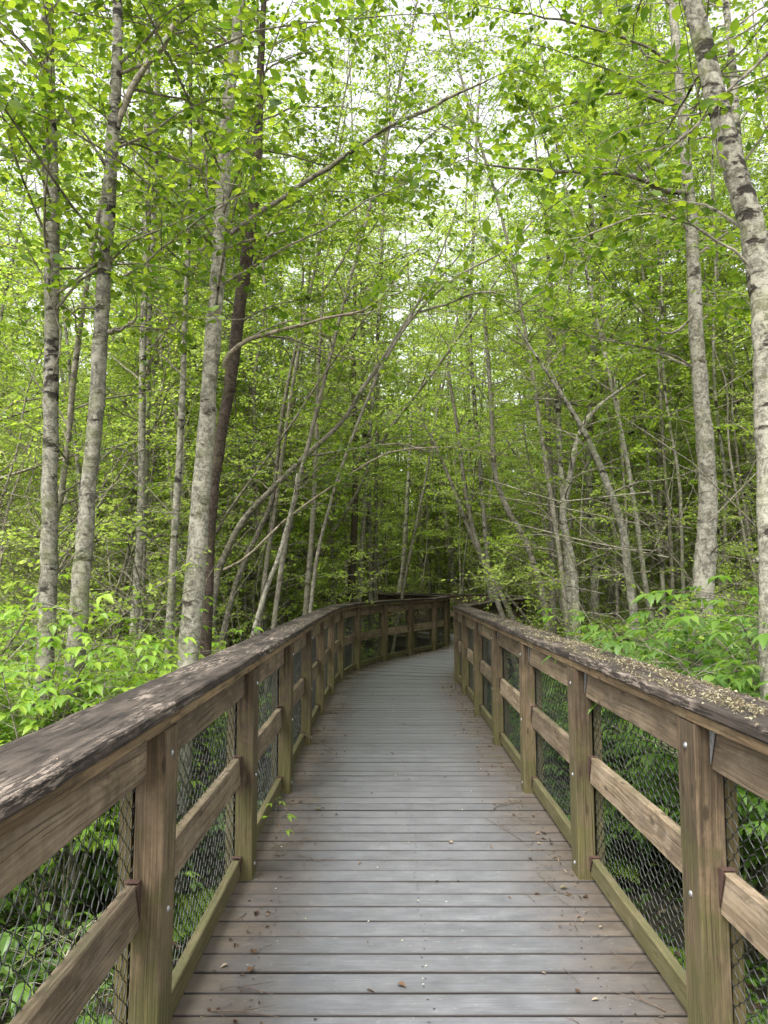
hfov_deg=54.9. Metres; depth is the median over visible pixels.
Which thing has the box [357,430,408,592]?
thicket tree
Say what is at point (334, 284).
thicket tree
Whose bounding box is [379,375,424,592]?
thicket tree
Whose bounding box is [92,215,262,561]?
alder tree
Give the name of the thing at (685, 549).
vine maple
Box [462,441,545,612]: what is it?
vine maple
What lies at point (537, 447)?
thicket tree
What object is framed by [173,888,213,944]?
fern
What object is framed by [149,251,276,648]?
thicket tree
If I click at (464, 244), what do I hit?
alder tree
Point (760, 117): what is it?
alder tree
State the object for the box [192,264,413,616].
vine maple
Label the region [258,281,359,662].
alder tree
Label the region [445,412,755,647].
vine maple
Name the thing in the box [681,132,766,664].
thicket tree
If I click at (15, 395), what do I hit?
vine maple
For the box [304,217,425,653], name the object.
alder tree
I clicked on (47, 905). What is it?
ground shrub
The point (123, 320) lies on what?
alder tree
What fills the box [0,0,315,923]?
alder tree
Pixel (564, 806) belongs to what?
ground shrub
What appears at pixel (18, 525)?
thicket tree
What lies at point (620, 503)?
thicket tree
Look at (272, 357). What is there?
thicket tree
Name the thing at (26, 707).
salmonberry shrub
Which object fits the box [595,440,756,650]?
vine maple
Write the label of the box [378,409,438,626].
alder tree
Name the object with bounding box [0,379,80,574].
vine maple
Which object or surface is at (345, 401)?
alder tree
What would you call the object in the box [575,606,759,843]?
elderberry shrub
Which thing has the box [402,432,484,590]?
vine maple
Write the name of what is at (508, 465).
thicket tree
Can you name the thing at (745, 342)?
vine maple
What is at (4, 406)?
alder tree
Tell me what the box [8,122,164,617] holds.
thicket tree
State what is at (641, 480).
vine maple
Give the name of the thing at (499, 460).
vine maple
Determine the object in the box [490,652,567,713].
elderberry shrub
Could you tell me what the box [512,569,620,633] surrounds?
thicket bush
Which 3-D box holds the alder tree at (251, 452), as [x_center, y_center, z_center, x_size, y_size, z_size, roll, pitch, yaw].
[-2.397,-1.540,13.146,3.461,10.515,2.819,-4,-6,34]
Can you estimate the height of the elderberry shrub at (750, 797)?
1.953 m
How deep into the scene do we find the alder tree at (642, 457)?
13.01 m
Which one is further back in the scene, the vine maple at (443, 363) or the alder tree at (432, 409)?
the alder tree at (432, 409)
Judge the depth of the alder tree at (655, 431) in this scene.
13.79 m
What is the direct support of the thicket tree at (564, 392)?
on the ground at (634, 896)
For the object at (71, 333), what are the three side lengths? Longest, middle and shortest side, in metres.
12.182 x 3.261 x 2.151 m
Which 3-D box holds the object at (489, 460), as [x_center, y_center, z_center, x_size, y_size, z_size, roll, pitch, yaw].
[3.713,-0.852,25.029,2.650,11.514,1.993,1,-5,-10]
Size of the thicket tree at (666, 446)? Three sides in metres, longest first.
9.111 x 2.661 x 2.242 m
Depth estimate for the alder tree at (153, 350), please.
15.48 m
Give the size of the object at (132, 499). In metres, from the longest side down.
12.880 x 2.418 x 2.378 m
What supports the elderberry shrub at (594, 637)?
on the ground at (634, 896)
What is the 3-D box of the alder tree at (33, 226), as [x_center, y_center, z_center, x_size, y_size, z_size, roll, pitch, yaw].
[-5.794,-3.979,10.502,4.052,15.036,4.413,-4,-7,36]
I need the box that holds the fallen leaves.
[207,646,663,1023]
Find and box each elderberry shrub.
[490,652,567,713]
[516,681,612,741]
[537,575,767,895]
[542,615,752,879]
[544,616,756,791]
[556,613,758,803]
[560,666,764,964]
[564,642,767,887]
[568,610,715,761]
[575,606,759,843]
[589,582,767,804]
[602,605,764,892]
[622,590,759,821]
[640,699,767,893]
[653,595,756,671]
[676,586,759,690]
[745,821,767,848]
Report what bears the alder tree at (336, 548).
on the ground at (634, 896)
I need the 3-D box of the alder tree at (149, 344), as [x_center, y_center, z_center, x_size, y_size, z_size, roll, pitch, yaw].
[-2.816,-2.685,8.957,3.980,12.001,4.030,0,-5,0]
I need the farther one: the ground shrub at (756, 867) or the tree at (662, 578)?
the tree at (662, 578)
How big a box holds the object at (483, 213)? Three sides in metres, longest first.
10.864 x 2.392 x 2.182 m
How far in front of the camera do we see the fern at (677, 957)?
4.27 m
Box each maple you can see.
[0,192,280,663]
[0,232,177,647]
[0,305,332,662]
[0,333,374,551]
[0,339,340,653]
[0,366,133,647]
[0,367,338,635]
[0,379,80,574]
[0,383,311,643]
[0,434,231,673]
[0,482,29,598]
[4,384,119,589]
[5,310,340,610]
[11,314,276,659]
[21,184,455,674]
[24,270,372,623]
[60,300,445,665]
[67,349,379,641]
[68,490,327,645]
[77,32,690,630]
[81,217,412,607]
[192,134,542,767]
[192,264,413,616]
[195,368,528,624]
[263,366,471,590]
[280,452,416,607]
[291,426,386,573]
[293,399,472,624]
[294,442,378,592]
[306,490,458,623]
[315,462,465,626]
[325,440,503,622]
[343,459,515,592]
[372,418,515,624]
[372,513,518,628]
[375,239,735,608]
[382,441,530,586]
[384,404,619,609]
[390,362,674,614]
[396,335,738,602]
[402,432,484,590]
[402,464,576,619]
[417,430,602,601]
[424,474,561,618]
[439,499,543,629]
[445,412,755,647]
[447,452,619,626]
[461,476,559,624]
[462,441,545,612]
[492,295,749,604]
[508,112,740,612]
[513,329,755,606]
[523,459,695,609]
[562,401,747,600]
[566,408,758,668]
[567,291,753,637]
[571,358,737,634]
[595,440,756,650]
[596,388,754,664]
[599,452,736,627]
[612,345,746,606]
[613,472,747,617]
[621,237,757,558]
[634,439,742,591]
[640,491,756,632]
[647,394,757,606]
[653,287,751,516]
[664,290,751,598]
[706,322,753,441]
[717,350,757,662]
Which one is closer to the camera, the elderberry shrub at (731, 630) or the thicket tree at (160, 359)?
the elderberry shrub at (731, 630)
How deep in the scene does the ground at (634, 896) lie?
5.35 m
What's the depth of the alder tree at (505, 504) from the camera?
11.08 m
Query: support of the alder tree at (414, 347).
on the ground at (634, 896)
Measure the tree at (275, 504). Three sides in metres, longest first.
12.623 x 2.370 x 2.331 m
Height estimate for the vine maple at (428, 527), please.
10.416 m
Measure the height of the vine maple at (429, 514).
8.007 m
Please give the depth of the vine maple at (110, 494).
17.95 m
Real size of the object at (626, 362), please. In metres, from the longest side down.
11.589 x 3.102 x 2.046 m
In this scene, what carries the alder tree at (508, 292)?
on the ground at (634, 896)
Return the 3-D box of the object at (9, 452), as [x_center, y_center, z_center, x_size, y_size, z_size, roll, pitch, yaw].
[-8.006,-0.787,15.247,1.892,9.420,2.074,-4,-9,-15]
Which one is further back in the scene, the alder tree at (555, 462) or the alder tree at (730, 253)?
the alder tree at (730, 253)
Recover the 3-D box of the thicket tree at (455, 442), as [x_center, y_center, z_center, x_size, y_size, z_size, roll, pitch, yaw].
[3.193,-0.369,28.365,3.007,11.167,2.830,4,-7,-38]
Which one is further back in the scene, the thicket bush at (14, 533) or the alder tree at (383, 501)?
the alder tree at (383, 501)
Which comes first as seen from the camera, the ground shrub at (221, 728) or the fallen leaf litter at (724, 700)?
the fallen leaf litter at (724, 700)
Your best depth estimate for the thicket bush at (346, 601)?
16.07 m
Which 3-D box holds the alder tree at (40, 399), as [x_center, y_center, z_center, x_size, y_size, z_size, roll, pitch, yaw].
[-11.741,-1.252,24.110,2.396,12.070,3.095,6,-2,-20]
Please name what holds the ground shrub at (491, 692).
on the ground at (634, 896)
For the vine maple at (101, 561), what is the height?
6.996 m
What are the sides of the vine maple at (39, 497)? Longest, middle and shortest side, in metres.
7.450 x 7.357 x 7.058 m
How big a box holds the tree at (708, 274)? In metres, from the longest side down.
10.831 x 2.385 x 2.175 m
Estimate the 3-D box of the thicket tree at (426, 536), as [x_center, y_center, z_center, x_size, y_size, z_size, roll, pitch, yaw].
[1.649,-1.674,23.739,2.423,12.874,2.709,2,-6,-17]
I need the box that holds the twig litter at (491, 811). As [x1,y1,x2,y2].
[199,650,665,1023]
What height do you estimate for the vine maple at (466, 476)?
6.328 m
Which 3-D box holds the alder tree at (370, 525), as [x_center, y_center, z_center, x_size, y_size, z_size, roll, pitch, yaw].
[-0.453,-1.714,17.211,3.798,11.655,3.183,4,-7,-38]
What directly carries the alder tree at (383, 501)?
on the ground at (634, 896)
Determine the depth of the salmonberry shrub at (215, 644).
6.89 m
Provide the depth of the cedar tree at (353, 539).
15.47 m
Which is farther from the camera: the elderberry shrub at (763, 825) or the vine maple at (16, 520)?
the vine maple at (16, 520)
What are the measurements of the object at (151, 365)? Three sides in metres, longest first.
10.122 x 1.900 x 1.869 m
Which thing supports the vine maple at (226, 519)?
on the ground at (634, 896)
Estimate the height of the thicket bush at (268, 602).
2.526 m
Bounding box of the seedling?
[261,797,296,855]
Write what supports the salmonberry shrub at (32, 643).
on the ground at (634, 896)
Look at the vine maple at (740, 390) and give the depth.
9.81 m
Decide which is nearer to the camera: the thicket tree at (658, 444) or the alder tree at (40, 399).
the thicket tree at (658, 444)
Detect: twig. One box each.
[211,1005,278,1016]
[220,981,273,993]
[482,816,522,840]
[493,800,521,808]
[544,876,573,896]
[613,986,665,1010]
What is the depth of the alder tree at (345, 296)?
9.35 m
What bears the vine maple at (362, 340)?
on the ground at (634, 896)
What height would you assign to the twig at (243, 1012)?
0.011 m
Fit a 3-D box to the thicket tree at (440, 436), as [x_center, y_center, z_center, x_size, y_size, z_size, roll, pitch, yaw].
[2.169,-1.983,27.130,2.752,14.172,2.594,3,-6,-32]
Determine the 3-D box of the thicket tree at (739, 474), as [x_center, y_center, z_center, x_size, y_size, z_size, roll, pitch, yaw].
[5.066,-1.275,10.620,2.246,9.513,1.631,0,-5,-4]
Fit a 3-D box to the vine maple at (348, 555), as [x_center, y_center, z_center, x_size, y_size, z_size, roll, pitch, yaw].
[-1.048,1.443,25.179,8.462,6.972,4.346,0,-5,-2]
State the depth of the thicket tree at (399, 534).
24.47 m
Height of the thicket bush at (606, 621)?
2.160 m
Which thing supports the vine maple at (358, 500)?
on the ground at (634, 896)
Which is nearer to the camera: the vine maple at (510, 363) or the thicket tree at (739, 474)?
the thicket tree at (739, 474)
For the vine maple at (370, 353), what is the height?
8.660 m
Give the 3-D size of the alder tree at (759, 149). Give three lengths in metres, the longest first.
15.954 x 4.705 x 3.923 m
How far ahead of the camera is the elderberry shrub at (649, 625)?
8.97 m
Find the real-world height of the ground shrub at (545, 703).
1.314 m
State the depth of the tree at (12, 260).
12.32 m
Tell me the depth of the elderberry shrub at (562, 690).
8.10 m
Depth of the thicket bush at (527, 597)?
8.37 m
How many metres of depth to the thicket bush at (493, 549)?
21.29 m
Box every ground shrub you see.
[0,825,111,924]
[0,866,90,932]
[0,871,204,1023]
[0,881,100,984]
[0,886,62,1023]
[25,834,207,918]
[51,753,270,898]
[208,731,221,771]
[211,694,294,766]
[487,667,542,723]
[487,696,649,771]
[509,680,602,770]
[509,705,615,788]
[543,752,680,860]
[544,745,679,857]
[547,775,750,893]
[667,945,767,1023]
[740,824,764,891]
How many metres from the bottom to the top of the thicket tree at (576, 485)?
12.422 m
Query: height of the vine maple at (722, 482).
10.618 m
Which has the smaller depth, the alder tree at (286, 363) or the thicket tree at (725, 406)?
the thicket tree at (725, 406)
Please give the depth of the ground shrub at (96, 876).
4.81 m
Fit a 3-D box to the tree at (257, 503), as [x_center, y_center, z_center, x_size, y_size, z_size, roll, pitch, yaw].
[-0.365,-0.659,9.671,4.674,8.109,2.508,-4,-6,34]
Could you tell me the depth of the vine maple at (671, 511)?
16.34 m
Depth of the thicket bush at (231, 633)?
12.62 m
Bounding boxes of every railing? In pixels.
[0,594,450,1023]
[336,593,767,1023]
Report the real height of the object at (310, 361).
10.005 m
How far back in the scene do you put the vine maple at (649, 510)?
15.28 m
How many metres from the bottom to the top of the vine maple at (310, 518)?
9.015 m
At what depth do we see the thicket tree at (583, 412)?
20.05 m
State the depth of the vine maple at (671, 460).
16.66 m
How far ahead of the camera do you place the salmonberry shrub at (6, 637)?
7.79 m
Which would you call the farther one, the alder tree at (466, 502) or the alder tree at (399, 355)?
the alder tree at (399, 355)
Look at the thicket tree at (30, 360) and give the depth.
14.87 m
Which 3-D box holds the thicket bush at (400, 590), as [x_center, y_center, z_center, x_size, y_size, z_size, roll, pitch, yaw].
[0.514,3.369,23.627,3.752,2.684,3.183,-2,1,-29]
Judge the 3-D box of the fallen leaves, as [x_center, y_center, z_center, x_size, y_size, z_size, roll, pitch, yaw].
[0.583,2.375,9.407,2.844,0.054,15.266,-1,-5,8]
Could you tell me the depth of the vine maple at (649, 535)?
9.94 m
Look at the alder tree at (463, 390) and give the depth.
27.08 m
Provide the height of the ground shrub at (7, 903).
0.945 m
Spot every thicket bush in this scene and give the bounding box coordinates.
[0,489,220,728]
[0,528,119,655]
[0,534,145,661]
[0,548,251,703]
[0,564,93,700]
[0,630,177,734]
[0,641,226,839]
[2,575,127,706]
[3,548,106,644]
[34,575,163,664]
[61,626,238,671]
[89,619,249,683]
[125,604,286,689]
[147,588,303,644]
[157,540,393,687]
[258,577,396,656]
[292,587,417,657]
[340,578,457,624]
[390,568,484,625]
[391,567,485,627]
[441,548,748,779]
[460,544,603,637]
[485,605,673,744]
[489,602,673,685]
[505,554,603,630]
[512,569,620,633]
[514,562,659,634]
[543,582,728,716]
[546,572,668,648]
[557,532,757,750]
[558,576,721,665]
[608,580,756,626]
[652,586,757,677]
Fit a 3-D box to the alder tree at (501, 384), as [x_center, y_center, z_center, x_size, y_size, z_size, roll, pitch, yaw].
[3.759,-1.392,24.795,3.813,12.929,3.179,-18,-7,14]
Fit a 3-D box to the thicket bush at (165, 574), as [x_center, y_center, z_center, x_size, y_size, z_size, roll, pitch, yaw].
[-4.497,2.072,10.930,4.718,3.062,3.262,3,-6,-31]
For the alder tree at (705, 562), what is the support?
on the ground at (634, 896)
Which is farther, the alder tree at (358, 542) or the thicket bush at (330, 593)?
the alder tree at (358, 542)
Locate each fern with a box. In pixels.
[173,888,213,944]
[605,837,641,888]
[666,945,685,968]
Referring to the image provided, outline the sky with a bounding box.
[0,0,767,582]
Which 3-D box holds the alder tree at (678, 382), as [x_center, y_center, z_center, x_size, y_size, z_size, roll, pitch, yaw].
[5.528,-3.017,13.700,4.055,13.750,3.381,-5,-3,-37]
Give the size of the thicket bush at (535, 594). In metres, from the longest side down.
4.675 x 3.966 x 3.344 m
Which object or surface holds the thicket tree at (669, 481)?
on the ground at (634, 896)
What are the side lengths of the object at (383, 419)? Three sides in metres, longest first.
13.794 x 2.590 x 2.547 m
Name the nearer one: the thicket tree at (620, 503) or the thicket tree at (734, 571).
the thicket tree at (734, 571)
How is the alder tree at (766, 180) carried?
on the ground at (634, 896)
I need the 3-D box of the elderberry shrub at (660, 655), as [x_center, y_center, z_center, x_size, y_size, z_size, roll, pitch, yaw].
[2.599,1.939,6.195,2.384,2.201,2.350,-1,-5,7]
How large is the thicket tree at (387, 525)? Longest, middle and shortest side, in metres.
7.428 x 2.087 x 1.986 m
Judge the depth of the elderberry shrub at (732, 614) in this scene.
5.83 m
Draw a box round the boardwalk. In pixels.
[171,632,687,1023]
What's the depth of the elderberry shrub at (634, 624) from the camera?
7.43 m
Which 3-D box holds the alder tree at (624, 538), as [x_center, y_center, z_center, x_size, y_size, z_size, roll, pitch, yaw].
[2.208,0.538,8.023,3.115,5.416,1.996,-2,-6,20]
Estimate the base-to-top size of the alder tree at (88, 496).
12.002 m
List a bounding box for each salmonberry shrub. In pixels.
[0,574,114,739]
[0,586,215,915]
[0,598,111,735]
[0,605,31,662]
[0,613,112,726]
[0,622,66,665]
[0,635,178,986]
[0,637,206,918]
[0,637,222,862]
[1,624,148,735]
[92,616,270,804]
[96,631,238,737]
[108,636,269,784]
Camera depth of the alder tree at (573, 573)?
8.47 m
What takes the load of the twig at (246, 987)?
on the boardwalk
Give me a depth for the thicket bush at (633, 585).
8.72 m
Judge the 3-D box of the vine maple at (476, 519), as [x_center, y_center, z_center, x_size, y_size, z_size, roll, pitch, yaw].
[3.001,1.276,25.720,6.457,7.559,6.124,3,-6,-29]
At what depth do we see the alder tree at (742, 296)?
7.36 m
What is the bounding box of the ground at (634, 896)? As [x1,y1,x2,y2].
[0,618,767,1023]
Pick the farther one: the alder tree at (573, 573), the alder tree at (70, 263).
the alder tree at (70, 263)
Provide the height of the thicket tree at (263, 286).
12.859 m
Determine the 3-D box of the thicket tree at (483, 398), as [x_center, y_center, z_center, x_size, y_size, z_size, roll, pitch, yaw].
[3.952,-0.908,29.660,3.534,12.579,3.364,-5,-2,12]
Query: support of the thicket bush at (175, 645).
on the ground at (634, 896)
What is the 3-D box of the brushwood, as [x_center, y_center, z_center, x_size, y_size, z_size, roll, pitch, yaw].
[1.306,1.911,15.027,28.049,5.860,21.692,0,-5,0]
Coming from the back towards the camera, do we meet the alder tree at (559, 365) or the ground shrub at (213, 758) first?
the alder tree at (559, 365)
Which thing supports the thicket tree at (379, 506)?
on the ground at (634, 896)
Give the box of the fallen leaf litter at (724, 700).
[487,615,767,725]
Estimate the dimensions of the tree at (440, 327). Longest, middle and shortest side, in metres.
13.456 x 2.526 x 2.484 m
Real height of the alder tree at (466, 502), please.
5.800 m
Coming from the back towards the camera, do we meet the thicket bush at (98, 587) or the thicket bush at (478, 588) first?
the thicket bush at (478, 588)
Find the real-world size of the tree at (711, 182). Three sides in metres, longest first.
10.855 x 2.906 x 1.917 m
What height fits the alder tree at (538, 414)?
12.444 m
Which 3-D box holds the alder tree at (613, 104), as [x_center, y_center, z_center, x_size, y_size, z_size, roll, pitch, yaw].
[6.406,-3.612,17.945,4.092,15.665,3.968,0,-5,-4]
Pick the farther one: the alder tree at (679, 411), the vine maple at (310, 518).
the vine maple at (310, 518)
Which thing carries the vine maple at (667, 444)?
on the ground at (634, 896)
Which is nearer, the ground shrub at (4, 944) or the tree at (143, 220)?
the ground shrub at (4, 944)
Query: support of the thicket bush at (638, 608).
on the ground at (634, 896)
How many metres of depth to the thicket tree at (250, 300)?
12.55 m
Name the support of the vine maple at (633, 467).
on the ground at (634, 896)
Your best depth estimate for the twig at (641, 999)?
2.64 m
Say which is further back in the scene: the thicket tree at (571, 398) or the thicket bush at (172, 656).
the thicket tree at (571, 398)
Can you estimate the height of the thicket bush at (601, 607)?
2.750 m
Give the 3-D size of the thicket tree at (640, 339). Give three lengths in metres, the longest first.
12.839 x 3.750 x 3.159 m
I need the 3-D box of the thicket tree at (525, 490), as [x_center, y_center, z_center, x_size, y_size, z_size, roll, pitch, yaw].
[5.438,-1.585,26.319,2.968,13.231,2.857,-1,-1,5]
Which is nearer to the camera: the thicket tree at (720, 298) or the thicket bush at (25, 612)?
the thicket bush at (25, 612)
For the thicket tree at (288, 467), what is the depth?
14.62 m
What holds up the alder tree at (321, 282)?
on the ground at (634, 896)
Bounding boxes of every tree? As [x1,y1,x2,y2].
[0,0,97,444]
[0,0,245,686]
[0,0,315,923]
[0,0,466,804]
[0,0,466,942]
[0,0,599,893]
[0,47,175,479]
[0,74,103,511]
[0,96,152,636]
[0,125,58,362]
[0,195,14,337]
[0,239,62,602]
[0,249,77,591]
[0,295,32,527]
[0,305,40,612]
[0,355,36,589]
[0,398,70,613]
[3,309,69,525]
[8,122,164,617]
[12,0,322,671]
[20,122,217,658]
[23,0,432,669]
[33,1,245,577]
[36,338,122,540]
[37,0,311,662]
[38,184,209,645]
[60,35,303,667]
[62,133,220,631]
[62,261,174,668]
[67,0,248,634]
[70,176,228,609]
[71,171,169,590]
[71,210,190,665]
[73,28,267,621]
[74,86,240,668]
[79,54,264,610]
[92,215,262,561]
[119,57,344,625]
[127,55,299,651]
[130,134,322,641]
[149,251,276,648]
[150,189,263,647]
[152,0,374,686]
[167,108,366,595]
[169,86,325,592]
[187,137,341,635]
[197,178,320,640]
[216,102,438,649]
[217,414,400,776]
[221,95,372,620]
[221,263,303,554]
[226,0,415,634]
[227,241,311,555]
[228,98,378,625]
[233,0,503,767]
[243,351,334,625]
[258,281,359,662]
[268,184,398,583]
[271,195,384,609]
[282,169,569,723]
[284,151,351,562]
[290,376,346,606]
[294,244,374,604]
[298,23,423,655]
[299,195,467,657]
[301,181,425,646]
[304,26,453,601]
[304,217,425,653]
[313,267,388,667]
[315,129,441,585]
[324,148,455,592]
[325,0,643,638]
[327,259,399,603]
[346,312,406,656]
[352,280,428,652]
[357,418,400,583]
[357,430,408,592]
[358,167,487,592]
[359,393,544,694]
[362,229,444,533]
[365,375,403,585]
[365,451,395,589]
[375,333,411,559]
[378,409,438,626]
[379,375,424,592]
[380,262,487,628]
[389,191,504,628]
[389,299,459,587]
[390,219,492,591]
[392,409,449,591]
[395,269,467,631]
[397,0,767,804]
[398,371,525,690]
[400,385,445,631]
[404,316,461,587]
[408,384,475,628]
[409,41,538,614]
[409,307,587,713]
[410,280,474,592]
[416,69,527,592]
[420,348,489,609]
[426,263,496,571]
[428,292,543,609]
[429,172,525,592]
[433,211,522,543]
[433,285,541,593]
[438,235,510,587]
[440,358,489,585]
[448,42,653,631]
[451,314,589,616]
[452,350,505,561]
[455,303,732,772]
[458,300,518,556]
[462,0,767,973]
[466,213,561,574]
[466,266,603,636]
[466,364,508,593]
[478,248,645,633]
[481,345,689,640]
[485,207,569,624]
[486,0,695,641]
[486,244,590,595]
[493,264,601,511]
[494,267,609,675]
[498,13,767,638]
[500,291,565,594]
[501,0,703,639]
[503,240,613,595]
[505,95,696,577]
[505,304,570,626]
[511,284,562,634]
[515,53,677,632]
[515,208,611,575]
[516,206,584,542]
[525,198,627,602]
[527,0,767,331]
[530,198,631,553]
[530,268,583,511]
[538,204,636,608]
[551,0,750,628]
[552,0,741,650]
[554,108,696,590]
[563,295,639,595]
[565,223,658,597]
[566,97,684,630]
[566,338,688,618]
[568,310,720,651]
[570,99,686,593]
[572,260,686,641]
[584,1,754,617]
[594,1,754,670]
[594,297,695,616]
[599,336,720,623]
[602,258,731,607]
[607,0,763,536]
[611,194,743,602]
[613,277,681,491]
[630,0,767,657]
[635,192,757,561]
[638,117,756,541]
[644,169,757,569]
[647,113,763,613]
[648,186,758,604]
[663,81,766,575]
[670,46,767,544]
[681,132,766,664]
[691,317,755,604]
[713,181,767,653]
[719,21,767,472]
[719,23,767,440]
[722,273,756,532]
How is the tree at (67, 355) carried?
on the ground at (634, 896)
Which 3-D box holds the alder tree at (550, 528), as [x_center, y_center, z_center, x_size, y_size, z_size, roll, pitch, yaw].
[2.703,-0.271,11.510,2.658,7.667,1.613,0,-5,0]
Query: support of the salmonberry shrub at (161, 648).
on the ground at (634, 896)
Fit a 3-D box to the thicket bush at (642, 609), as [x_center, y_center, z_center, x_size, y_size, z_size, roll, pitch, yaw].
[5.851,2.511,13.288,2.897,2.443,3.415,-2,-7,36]
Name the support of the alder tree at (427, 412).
on the ground at (634, 896)
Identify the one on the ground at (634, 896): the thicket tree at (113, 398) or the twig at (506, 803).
the thicket tree at (113, 398)
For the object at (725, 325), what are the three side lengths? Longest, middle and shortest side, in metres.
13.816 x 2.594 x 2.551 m
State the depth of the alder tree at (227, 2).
14.75 m
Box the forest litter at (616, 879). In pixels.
[0,687,766,1020]
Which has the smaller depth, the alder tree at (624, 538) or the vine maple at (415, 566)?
the alder tree at (624, 538)
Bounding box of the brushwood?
[0,322,757,870]
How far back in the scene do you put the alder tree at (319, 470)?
7.91 m
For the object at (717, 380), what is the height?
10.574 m
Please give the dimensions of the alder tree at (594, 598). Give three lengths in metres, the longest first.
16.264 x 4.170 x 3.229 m
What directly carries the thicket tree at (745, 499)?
on the ground at (634, 896)
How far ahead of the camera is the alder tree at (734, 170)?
4.03 m
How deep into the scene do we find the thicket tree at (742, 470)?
11.81 m
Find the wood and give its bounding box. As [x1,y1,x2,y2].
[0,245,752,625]
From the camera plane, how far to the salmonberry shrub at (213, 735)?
7.48 m
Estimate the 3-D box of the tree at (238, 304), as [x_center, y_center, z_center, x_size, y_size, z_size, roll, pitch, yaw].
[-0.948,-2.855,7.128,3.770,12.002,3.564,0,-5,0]
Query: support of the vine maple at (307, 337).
on the ground at (634, 896)
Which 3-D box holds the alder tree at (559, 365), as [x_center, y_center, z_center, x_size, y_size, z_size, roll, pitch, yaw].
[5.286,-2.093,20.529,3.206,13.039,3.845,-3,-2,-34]
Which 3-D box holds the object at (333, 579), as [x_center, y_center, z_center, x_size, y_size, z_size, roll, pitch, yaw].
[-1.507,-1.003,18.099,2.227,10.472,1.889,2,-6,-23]
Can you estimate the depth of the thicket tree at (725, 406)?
13.35 m
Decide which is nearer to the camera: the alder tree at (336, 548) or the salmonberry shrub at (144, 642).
the salmonberry shrub at (144, 642)
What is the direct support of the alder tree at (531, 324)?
on the ground at (634, 896)
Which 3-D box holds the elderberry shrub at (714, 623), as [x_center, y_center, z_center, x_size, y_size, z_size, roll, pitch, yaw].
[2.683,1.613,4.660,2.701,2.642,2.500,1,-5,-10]
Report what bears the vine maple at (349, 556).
on the ground at (634, 896)
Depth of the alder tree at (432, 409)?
32.72 m
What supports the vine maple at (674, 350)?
on the ground at (634, 896)
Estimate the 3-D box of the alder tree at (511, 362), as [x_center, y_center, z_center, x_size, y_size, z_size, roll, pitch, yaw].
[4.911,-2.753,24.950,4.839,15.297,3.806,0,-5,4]
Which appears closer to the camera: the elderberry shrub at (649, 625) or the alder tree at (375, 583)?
the elderberry shrub at (649, 625)

